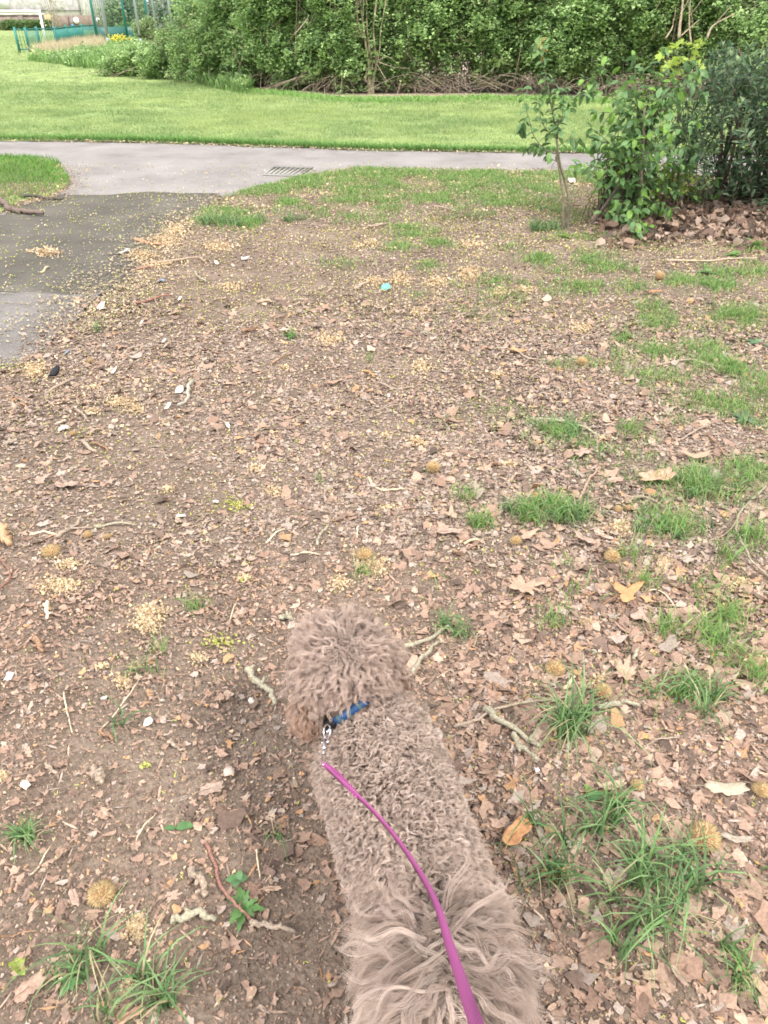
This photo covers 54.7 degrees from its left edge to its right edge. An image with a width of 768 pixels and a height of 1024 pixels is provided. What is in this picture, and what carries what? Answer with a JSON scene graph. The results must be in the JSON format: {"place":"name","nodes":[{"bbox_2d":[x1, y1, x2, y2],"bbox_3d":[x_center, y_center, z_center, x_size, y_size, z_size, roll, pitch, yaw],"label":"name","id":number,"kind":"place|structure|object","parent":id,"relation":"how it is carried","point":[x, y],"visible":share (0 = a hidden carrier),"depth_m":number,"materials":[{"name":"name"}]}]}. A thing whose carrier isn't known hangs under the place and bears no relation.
{"place":"outdoors","nodes":[
{"label":"outdoors","id":0,"kind":"place"},
{"bbox_2d":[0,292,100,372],"bbox_3d":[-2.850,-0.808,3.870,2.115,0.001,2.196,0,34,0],"label":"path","id":1,"kind":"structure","parent":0,"point":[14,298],"depth_m":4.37,"materials":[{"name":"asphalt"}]},
{"bbox_2d":[0,0,105,24],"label":"white building","id":2,"kind":"structure","parent":0,"point":[77,7],"depth_m":81.06,"materials":[{"name":"white"}]},
{"bbox_2d":[0,56,417,83],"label":"bank","id":3,"kind":"structure","parent":0,"point":[3,72],"depth_m":20.75,"materials":[{"name":"plant"}]},
{"bbox_2d":[75,36,164,77],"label":"bramble bush","id":4,"kind":"object","parent":3,"relation":"on","point":[121,60],"visible":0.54,"depth_m":19.94,"materials":[{"name":"green plant"}]},
{"bbox_2d":[23,33,257,92],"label":"bank weeds","id":5,"kind":"object","parent":3,"relation":"on","point":[84,62],"visible":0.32,"depth_m":23.52,"materials":[{"name":"green plant"}]},
{"bbox_2d":[109,14,189,78],"bbox_3d":[-5.697,-12.262,19.864,3.254,1.921,2.558,0,34,0],"label":"bramble bush","id":6,"kind":"object","parent":3,"relation":"on","point":[155,62],"visible":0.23,"depth_m":19.38,"materials":[{"name":"green plant"}]},
{"bbox_2d":[157,0,246,81],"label":"bramble bush","id":7,"kind":"object","parent":3,"relation":"on","point":[178,56],"visible":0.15,"depth_m":18.70,"materials":[{"name":"green plant"}]},
{"bbox_2d":[177,0,307,86],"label":"bramble bush","id":8,"kind":"object","parent":3,"relation":"on","point":[223,34],"visible":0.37,"depth_m":17.67,"materials":[{"name":"green plant"}]},
{"bbox_2d":[0,141,761,372],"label":"path","id":9,"kind":"structure","parent":0,"point":[192,158],"depth_m":9.02,"materials":[{"name":"asphalt"}]},
{"bbox_2d":[0,192,221,294],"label":"path patch","id":10,"kind":"object","parent":9,"relation":"on","point":[9,221],"visible":0.74,"depth_m":6.00,"materials":[{"name":"asphalt"}]},
{"bbox_2d":[263,166,312,176],"bbox_3d":[-1.098,-3.870,8.428,0.477,0.014,0.577,5,34,8],"label":"drain grate","id":11,"kind":"object","parent":9,"relation":"on","point":[274,170],"visible":0.91,"depth_m":8.43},
{"bbox_2d":[0,138,709,359],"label":"seed seam","id":12,"kind":"object","parent":9,"relation":"on","point":[94,301],"visible":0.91,"depth_m":5.12,"materials":[{"name":"plant"}]},
{"bbox_2d":[0,19,767,153],"bbox_3d":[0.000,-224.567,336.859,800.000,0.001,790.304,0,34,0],"label":"lawn","id":13,"kind":"structure","parent":0,"point":[8,33],"depth_m":13.00,"materials":[{"name":"plant"}]},
{"bbox_2d":[0,10,45,39],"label":"football goal","id":14,"kind":"object","parent":13,"relation":"on","point":[24,11],"visible":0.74,"depth_m":44.80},
{"bbox_2d":[0,18,57,30],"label":"hedge","id":15,"kind":"object","parent":13,"relation":"on","point":[9,24],"visible":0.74,"depth_m":76.49,"materials":[{"name":"green plant"}]},
{"bbox_2d":[0,13,100,29],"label":"garden wall","id":16,"kind":"structure","parent":13,"relation":"on","point":[67,20],"depth_m":78.23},
{"bbox_2d":[39,0,65,31],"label":"background tree","id":17,"kind":"object","parent":13,"relation":"on","point":[52,18],"visible":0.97,"depth_m":71.45,"materials":[{"name":"beige plant"}]},
{"bbox_2d":[13,24,96,51],"bbox_3d":[-16.989,-25.907,40.365,0.934,0.980,16.394,-3,34,-5],"label":"park railing","id":18,"kind":"object","parent":13,"relation":"on","point":[59,33],"visible":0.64,"depth_m":36.75,"materials":[{"name":"metal"}]},
{"bbox_2d":[95,0,145,26],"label":"background tree","id":19,"kind":"object","parent":13,"relation":"on","point":[112,14],"visible":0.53,"depth_m":57.06,"materials":[{"name":"green plant"}]},
{"bbox_2d":[89,0,186,39],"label":"court fence","id":20,"kind":"object","parent":13,"relation":"on","point":[100,31],"visible":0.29,"depth_m":46.46,"materials":[{"name":"metal"}]},
{"bbox_2d":[128,13,165,40],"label":"background shrub","id":21,"kind":"object","parent":13,"relation":"on","point":[147,28],"visible":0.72,"depth_m":41.69,"materials":[{"name":"green plant"}]},
{"bbox_2d":[151,0,192,26],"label":"background tree","id":22,"kind":"object","parent":13,"relation":"on","point":[161,9],"visible":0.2,"depth_m":50.21,"materials":[{"name":"green plant"}]},
{"bbox_2d":[0,141,767,1023],"bbox_3d":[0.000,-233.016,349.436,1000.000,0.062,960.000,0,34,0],"label":"ground","id":23,"kind":"structure","parent":0,"point":[284,947],"depth_m":2.29,"materials":[{"name":"soil"}]},
{"bbox_2d":[0,522,12,546],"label":"leaf","id":24,"kind":"object","parent":23,"relation":"on","point":[5,538],"visible":1,"depth_m":2.48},
{"bbox_2d":[8,957,25,979],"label":"weed plant","id":25,"kind":"object","parent":23,"relation":"on","point":[16,967],"visible":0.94,"depth_m":1.40,"materials":[{"name":"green plant"}]},
{"bbox_2d":[6,970,46,1008],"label":"dead leaf","id":26,"kind":"object","parent":23,"relation":"on","point":[26,988],"visible":0.99,"depth_m":1.35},
{"bbox_2d":[0,805,53,873],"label":"grass tuft","id":27,"kind":"object","parent":23,"relation":"on","point":[22,833],"visible":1,"depth_m":1.60,"materials":[{"name":"plant"}]},
{"bbox_2d":[0,157,66,211],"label":"lawn corner","id":28,"kind":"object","parent":23,"relation":"on","point":[1,209],"visible":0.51,"depth_m":7.85,"materials":[{"name":"plant"}]},
{"bbox_2d":[41,544,61,556],"bbox_3d":[-1.098,0.126,2.447,0.069,0.038,0.071,0,34,0],"label":"seed ball","id":29,"kind":"object","parent":23,"relation":"on","point":[53,550],"visible":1,"depth_m":2.44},
{"bbox_2d":[58,975,83,996],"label":"weed plant","id":30,"kind":"object","parent":23,"relation":"on","point":[71,983],"visible":0.71,"depth_m":1.37,"materials":[{"name":"green plant"}]},
{"bbox_2d":[36,921,111,1012],"bbox_3d":[-0.576,0.839,1.366,0.147,0.088,0.162,-13,36,-19],"label":"grass tuft","id":31,"kind":"object","parent":23,"relation":"on","point":[82,972],"visible":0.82,"depth_m":1.37,"materials":[{"name":"plant"}]},
{"bbox_2d":[56,515,93,538],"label":"twig","id":32,"kind":"object","parent":23,"relation":"on","point":[60,533],"visible":1,"depth_m":2.56,"materials":[{"name":"wood"}]},
{"bbox_2d":[90,764,106,783],"bbox_3d":[-0.662,0.609,1.721,0.036,0.046,0.076,-16,37,-22],"label":"wood chip","id":33,"kind":"object","parent":23,"relation":"on","point":[98,774],"visible":1,"depth_m":1.72,"materials":[{"name":"beige plant"}]},
{"bbox_2d":[85,877,116,908],"bbox_3d":[-0.572,0.771,1.502,0.064,0.043,0.064,0,34,0],"label":"seed ball","id":34,"kind":"object","parent":23,"relation":"on","point":[99,890],"visible":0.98,"depth_m":1.49,"materials":[{"name":"plant"}]},
{"bbox_2d":[0,872,210,1023],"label":"grass tuft","id":35,"kind":"object","parent":23,"relation":"on","point":[101,942],"visible":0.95,"depth_m":1.34,"materials":[{"name":"plant"}]},
{"bbox_2d":[95,694,159,747],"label":"grass tuft","id":36,"kind":"object","parent":23,"relation":"on","point":[121,722],"visible":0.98,"depth_m":1.86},
{"bbox_2d":[114,1002,145,1023],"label":"dead leaf","id":37,"kind":"object","parent":23,"relation":"on","point":[126,1016],"visible":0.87,"depth_m":1.31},
{"bbox_2d":[102,934,217,1023],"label":"grass tuft","id":38,"kind":"object","parent":23,"relation":"on","point":[163,1000],"visible":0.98,"depth_m":1.31,"materials":[{"name":"plant"}]},
{"bbox_2d":[155,888,182,902],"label":"dead leaf","id":39,"kind":"object","parent":23,"relation":"on","point":[170,895],"visible":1,"depth_m":1.48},
{"bbox_2d":[164,821,193,829],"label":"seedling","id":40,"kind":"object","parent":23,"relation":"on","point":[182,825],"visible":1,"depth_m":1.63,"materials":[{"name":"green plant"}]},
{"bbox_2d":[170,906,216,923],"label":"twig","id":41,"kind":"object","parent":23,"relation":"on","point":[187,914],"visible":1,"depth_m":1.45,"materials":[{"name":"wood"}]},
{"bbox_2d":[187,865,208,898],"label":"twig","id":42,"kind":"object","parent":23,"relation":"on","point":[195,873],"visible":1,"depth_m":1.50,"materials":[{"name":"wood"}]},
{"bbox_2d":[191,780,223,796],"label":"dead leaf","id":43,"kind":"object","parent":23,"relation":"on","point":[208,788],"visible":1,"depth_m":1.70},
{"bbox_2d":[188,209,266,226],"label":"grass tuft","id":44,"kind":"object","parent":23,"relation":"on","point":[211,221],"visible":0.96,"depth_m":6.27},
{"bbox_2d":[204,841,250,919],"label":"twig","id":45,"kind":"object","parent":23,"relation":"on","point":[216,875],"visible":1,"depth_m":1.52,"materials":[{"name":"wood"}]},
{"bbox_2d":[226,870,247,886],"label":"leaf","id":46,"kind":"object","parent":23,"relation":"on","point":[238,877],"visible":1,"depth_m":1.52,"materials":[{"name":"green plant"}]},
{"bbox_2d":[225,886,264,931],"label":"dandelion plant","id":47,"kind":"object","parent":23,"relation":"on","point":[248,907],"visible":1,"depth_m":1.47,"materials":[{"name":"green plant"}]},
{"bbox_2d":[244,664,276,704],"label":"twig","id":48,"kind":"object","parent":23,"relation":"on","point":[249,670],"visible":1,"depth_m":1.97,"materials":[{"name":"wood"}]},
{"bbox_2d":[254,804,290,865],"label":"grass tuft","id":49,"kind":"object","parent":23,"relation":"on","point":[279,836],"visible":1,"depth_m":1.59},
{"bbox_2d":[356,546,373,560],"bbox_3d":[-0.064,0.133,2.415,0.065,0.029,0.066,0,34,0],"label":"seed ball","id":50,"kind":"object","parent":23,"relation":"on","point":[365,553],"visible":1,"depth_m":2.41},
{"bbox_2d":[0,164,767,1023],"bbox_3d":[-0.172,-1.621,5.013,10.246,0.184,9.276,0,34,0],"label":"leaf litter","id":51,"kind":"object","parent":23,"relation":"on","point":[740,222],"visible":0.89,"depth_m":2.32,"materials":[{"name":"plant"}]},
{"bbox_2d":[68,885,78,905],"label":"dead leaf","id":52,"kind":"object","parent":51,"relation":"on","point":[73,896],"visible":1,"depth_m":1.50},
{"bbox_2d":[249,918,295,932],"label":"twig","id":53,"kind":"object","parent":51,"relation":"on","point":[264,923],"visible":1,"depth_m":1.44,"materials":[{"name":"wood"}]},
{"bbox_2d":[453,696,564,727],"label":"twig","id":54,"kind":"object","parent":51,"relation":"on","point":[456,725],"visible":0.85,"depth_m":1.88,"materials":[{"name":"wood"}]},
{"bbox_2d":[482,704,540,746],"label":"twig","id":55,"kind":"object","parent":51,"relation":"on","point":[490,710],"visible":0.99,"depth_m":1.82,"materials":[{"name":"wood"}]},
{"bbox_2d":[502,815,531,853],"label":"dead leaf","id":56,"kind":"object","parent":51,"relation":"on","point":[516,836],"visible":0.92,"depth_m":1.58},
{"bbox_2d":[491,574,545,595],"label":"dead leaf","id":57,"kind":"object","parent":51,"relation":"on","point":[520,584],"visible":1,"depth_m":2.29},
{"bbox_2d":[511,731,538,760],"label":"twig","id":58,"kind":"object","parent":51,"relation":"on","point":[517,742],"visible":0.98,"depth_m":1.77,"materials":[{"name":"wood"}]},
{"bbox_2d":[545,659,565,676],"bbox_3d":[0.463,0.422,2.008,0.062,0.040,0.063,0,34,0],"label":"seed ball","id":59,"kind":"object","parent":51,"relation":"on","point":[553,666],"visible":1,"depth_m":2.00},
{"bbox_2d":[593,682,612,699],"bbox_3d":[0.567,0.463,1.924,0.052,0.042,0.054,0,34,0],"label":"seed ball","id":60,"kind":"object","parent":51,"relation":"on","point":[602,693],"visible":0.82,"depth_m":1.91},
{"bbox_2d":[587,779,626,791],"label":"dead leaf","id":61,"kind":"object","parent":51,"relation":"on","point":[610,783],"visible":0.78,"depth_m":1.68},
{"bbox_2d":[602,581,644,604],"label":"dead leaf","id":62,"kind":"object","parent":51,"relation":"on","point":[626,595],"visible":1,"depth_m":2.27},
{"bbox_2d":[613,654,637,698],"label":"dead leaf","id":63,"kind":"object","parent":51,"relation":"on","point":[626,668],"visible":0.97,"depth_m":2.00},
{"bbox_2d":[630,605,652,631],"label":"dead leaf","id":64,"kind":"object","parent":51,"relation":"on","point":[640,614],"visible":1,"depth_m":2.18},
{"bbox_2d":[637,969,660,979],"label":"dead leaf","id":65,"kind":"object","parent":51,"relation":"on","point":[655,974],"visible":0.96,"depth_m":1.35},
{"bbox_2d":[632,467,677,482],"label":"dead leaf","id":66,"kind":"object","parent":51,"relation":"on","point":[645,476],"visible":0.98,"depth_m":2.83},
{"bbox_2d":[720,832,753,842],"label":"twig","id":67,"kind":"object","parent":51,"relation":"on","point":[739,839],"visible":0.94,"depth_m":1.57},
{"bbox_2d":[728,955,767,996],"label":"dead leaf","id":68,"kind":"object","parent":51,"relation":"on","point":[763,990],"visible":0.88,"depth_m":1.34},
{"bbox_2d":[751,780,767,798],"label":"seed ball","id":69,"kind":"object","parent":51,"relation":"on","point":[760,788],"visible":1,"depth_m":1.68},
{"bbox_2d":[0,152,767,1000],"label":"patchy grass","id":70,"kind":"structure","parent":23,"relation":"on","point":[30,168],"depth_m":4.17,"materials":[{"name":"plant"}]},
{"bbox_2d":[0,163,767,1023],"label":"seed fluff","id":71,"kind":"object","parent":23,"relation":"on","point":[146,615],"visible":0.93,"depth_m":3.44,"materials":[{"name":"plant"}]},
{"bbox_2d":[0,160,767,1022],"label":"fallen flowers","id":72,"kind":"object","parent":23,"relation":"on","point":[144,764],"depth_m":4.82,"materials":[{"name":"plant"}]},
{"bbox_2d":[275,601,564,1023],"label":"dog","id":73,"kind":"object","parent":23,"relation":"on","point":[387,756],"visible":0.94,"depth_m":1.20},
{"bbox_2d":[321,727,483,1023],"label":"leash","id":74,"kind":"object","parent":73,"relation":"attached to","point":[471,1011],"visible":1,"depth_m":0.92,"materials":[{"name":"fabric"}]},
{"bbox_2d":[404,640,438,678],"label":"twig","id":75,"kind":"object","parent":23,"relation":"on","point":[419,659],"visible":0.61,"depth_m":2.02,"materials":[{"name":"wood"}]},
{"bbox_2d":[401,625,449,650],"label":"twig","id":76,"kind":"object","parent":23,"relation":"on","point":[410,644],"visible":0.72,"depth_m":2.08,"materials":[{"name":"wood"}]},
{"bbox_2d":[418,601,477,643],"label":"grass tuft","id":77,"kind":"object","parent":23,"relation":"on","point":[444,621],"visible":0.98,"depth_m":2.12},
{"bbox_2d":[519,215,565,231],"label":"grass tuft","id":78,"kind":"object","parent":23,"relation":"on","point":[537,225],"visible":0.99,"depth_m":6.09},
{"bbox_2d":[490,489,614,533],"bbox_3d":[0.577,-0.012,2.621,0.481,0.136,0.290,0,34,0],"label":"grass tuft","id":79,"kind":"object","parent":23,"relation":"on","point":[509,508],"visible":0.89,"depth_m":2.61,"materials":[{"name":"plant"}]},
{"bbox_2d":[515,37,598,228],"bbox_3d":[1.313,-2.913,5.818,0.706,1.370,0.322,0,34,0],"label":"sapling","id":80,"kind":"object","parent":23,"relation":"on","point":[554,128],"visible":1,"depth_m":5.72,"materials":[{"name":"green plant"}]},
{"bbox_2d":[526,409,593,448],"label":"grass tuft","id":81,"kind":"object","parent":23,"relation":"on","point":[570,430],"visible":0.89,"depth_m":3.17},
{"bbox_2d":[488,654,651,777],"bbox_3d":[0.444,0.482,1.819,0.407,0.218,0.384,0,34,0],"label":"grass tuft","id":82,"kind":"object","parent":23,"relation":"on","point":[565,723],"visible":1,"depth_m":1.79,"materials":[{"name":"plant"}]},
{"bbox_2d":[493,755,670,889],"bbox_3d":[0.421,0.651,1.567,0.409,0.168,0.308,-14,36,-20],"label":"grass tuft","id":83,"kind":"object","parent":23,"relation":"on","point":[600,828],"visible":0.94,"depth_m":1.59,"materials":[{"name":"plant"}]},
{"bbox_2d":[603,549,621,562],"bbox_3d":[0.743,0.146,2.416,0.060,0.053,0.061,0,34,0],"label":"seed ball","id":84,"kind":"object","parent":23,"relation":"on","point":[610,554],"visible":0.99,"depth_m":2.40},
{"bbox_2d":[597,698,640,708],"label":"twig","id":85,"kind":"object","parent":23,"relation":"on","point":[622,701],"visible":0.88,"depth_m":1.89,"materials":[{"name":"wood"}]},
{"bbox_2d":[487,789,767,1012],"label":"grass tuft","id":86,"kind":"object","parent":23,"relation":"on","point":[626,947],"visible":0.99,"depth_m":1.45,"materials":[{"name":"plant"}]},
{"bbox_2d":[568,46,709,239],"bbox_3d":[2.019,-2.901,6.050,1.013,1.518,1.602,12,36,17],"label":"leafy shrub","id":87,"kind":"object","parent":23,"relation":"on","point":[623,165],"visible":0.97,"depth_m":5.92,"materials":[{"name":"green plant"}]},
{"bbox_2d":[629,495,719,548],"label":"grass tuft","id":88,"kind":"object","parent":23,"relation":"on","point":[640,527],"visible":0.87,"depth_m":2.55,"materials":[{"name":"plant"}]},
{"bbox_2d":[647,162,707,206],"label":"maple seedling","id":89,"kind":"object","parent":23,"relation":"on","point":[681,187],"visible":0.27,"depth_m":6.62,"materials":[{"name":"green plant"}]},
{"bbox_2d":[654,38,705,207],"bbox_3d":[2.420,-3.202,6.264,0.454,1.348,0.378,0,34,0],"label":"young maple","id":90,"kind":"object","parent":23,"relation":"on","point":[673,61],"visible":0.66,"depth_m":6.00,"materials":[{"name":"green plant"}]},
{"bbox_2d":[677,899,698,925],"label":"dead leaf","id":91,"kind":"object","parent":23,"relation":"on","point":[690,910],"visible":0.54,"depth_m":1.44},
{"bbox_2d":[628,659,762,740],"bbox_3d":[0.793,0.470,1.905,0.362,0.120,0.260,10,35,14],"label":"grass tuft","id":92,"kind":"object","parent":23,"relation":"on","point":[690,683],"visible":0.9,"depth_m":1.91,"materials":[{"name":"plant"}]},
{"bbox_2d":[687,177,722,207],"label":"shrub","id":93,"kind":"object","parent":23,"relation":"on","point":[698,198],"visible":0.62,"depth_m":6.70,"materials":[{"name":"green plant"}]},
{"bbox_2d":[663,454,756,507],"bbox_3d":[1.219,-0.114,2.781,0.420,0.129,0.317,0,34,0],"label":"grass tuft","id":94,"kind":"object","parent":23,"relation":"on","point":[690,491],"visible":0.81,"depth_m":2.77,"materials":[{"name":"plant"}]},
{"bbox_2d":[653,39,767,220],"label":"evergreen shrub","id":95,"kind":"object","parent":23,"relation":"on","point":[750,95],"visible":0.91,"depth_m":6.36,"materials":[{"name":"green plant"}]},
{"bbox_2d":[667,257,756,261],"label":"twig","id":96,"kind":"object","parent":23,"relation":"on","point":[709,260],"visible":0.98,"depth_m":5.29,"materials":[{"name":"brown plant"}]},
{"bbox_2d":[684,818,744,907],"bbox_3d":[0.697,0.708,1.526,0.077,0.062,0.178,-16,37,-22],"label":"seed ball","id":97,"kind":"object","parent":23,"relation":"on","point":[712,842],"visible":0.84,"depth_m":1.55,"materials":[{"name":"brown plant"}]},
{"bbox_2d":[690,780,749,795],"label":"dead leaf","id":98,"kind":"object","parent":23,"relation":"on","point":[732,788],"visible":1,"depth_m":1.67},
{"bbox_2d":[676,908,767,1021],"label":"grass tuft","id":99,"kind":"object","parent":23,"relation":"on","point":[728,946],"visible":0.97,"depth_m":1.35,"materials":[{"name":"plant"}]},
{"bbox_2d":[735,486,767,576],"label":"twig","id":100,"kind":"object","parent":23,"relation":"on","point":[742,508],"visible":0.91,"depth_m":2.55,"materials":[{"name":"wood"}]},
{"bbox_2d":[253,52,765,103],"bbox_3d":[27.000,-14.054,23.568,66.000,0.001,25.200,0,34,0],"label":"bare soil bed","id":101,"kind":"object","parent":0,"point":[410,92],"visible":0.08,"depth_m":16.68,"materials":[{"name":"soil"}]},
{"bbox_2d":[219,0,366,90],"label":"bramble bush","id":102,"kind":"object","parent":101,"relation":"on","point":[269,24],"visible":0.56,"depth_m":16.59,"materials":[{"name":"green plant"}]},
{"bbox_2d":[260,0,435,94],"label":"bramble bush","id":103,"kind":"object","parent":101,"relation":"on","point":[334,50],"visible":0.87,"depth_m":15.97,"materials":[{"name":"green plant"}]},
{"bbox_2d":[294,0,411,93],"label":"multi stem tree","id":104,"kind":"object","parent":101,"relation":"on","point":[370,91],"visible":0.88,"depth_m":15.86,"materials":[{"name":"brown plant"}]},
{"bbox_2d":[317,0,524,94],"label":"bramble bush","id":105,"kind":"object","parent":101,"relation":"on","point":[424,40],"visible":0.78,"depth_m":15.92,"materials":[{"name":"green plant"}]},
{"bbox_2d":[364,0,585,94],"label":"bramble bush","id":106,"kind":"object","parent":101,"relation":"on","point":[491,35],"visible":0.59,"depth_m":15.93,"materials":[{"name":"green plant"}]},
{"bbox_2d":[448,0,652,94],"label":"bramble bush","id":107,"kind":"object","parent":101,"relation":"on","point":[576,61],"visible":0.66,"depth_m":15.56,"materials":[{"name":"green plant"}]},
{"bbox_2d":[542,0,753,95],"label":"bramble bush","id":108,"kind":"object","parent":101,"relation":"on","point":[637,35],"visible":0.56,"depth_m":15.21,"materials":[{"name":"green plant"}]},
{"bbox_2d":[615,0,767,98],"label":"bramble bush","id":109,"kind":"object","parent":101,"relation":"on","point":[702,10],"visible":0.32,"depth_m":14.91,"materials":[{"name":"green plant"}]},
{"bbox_2d":[691,0,767,99],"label":"bramble bush","id":110,"kind":"object","parent":101,"relation":"on","point":[755,23],"visible":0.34,"depth_m":14.45,"materials":[{"name":"green plant"}]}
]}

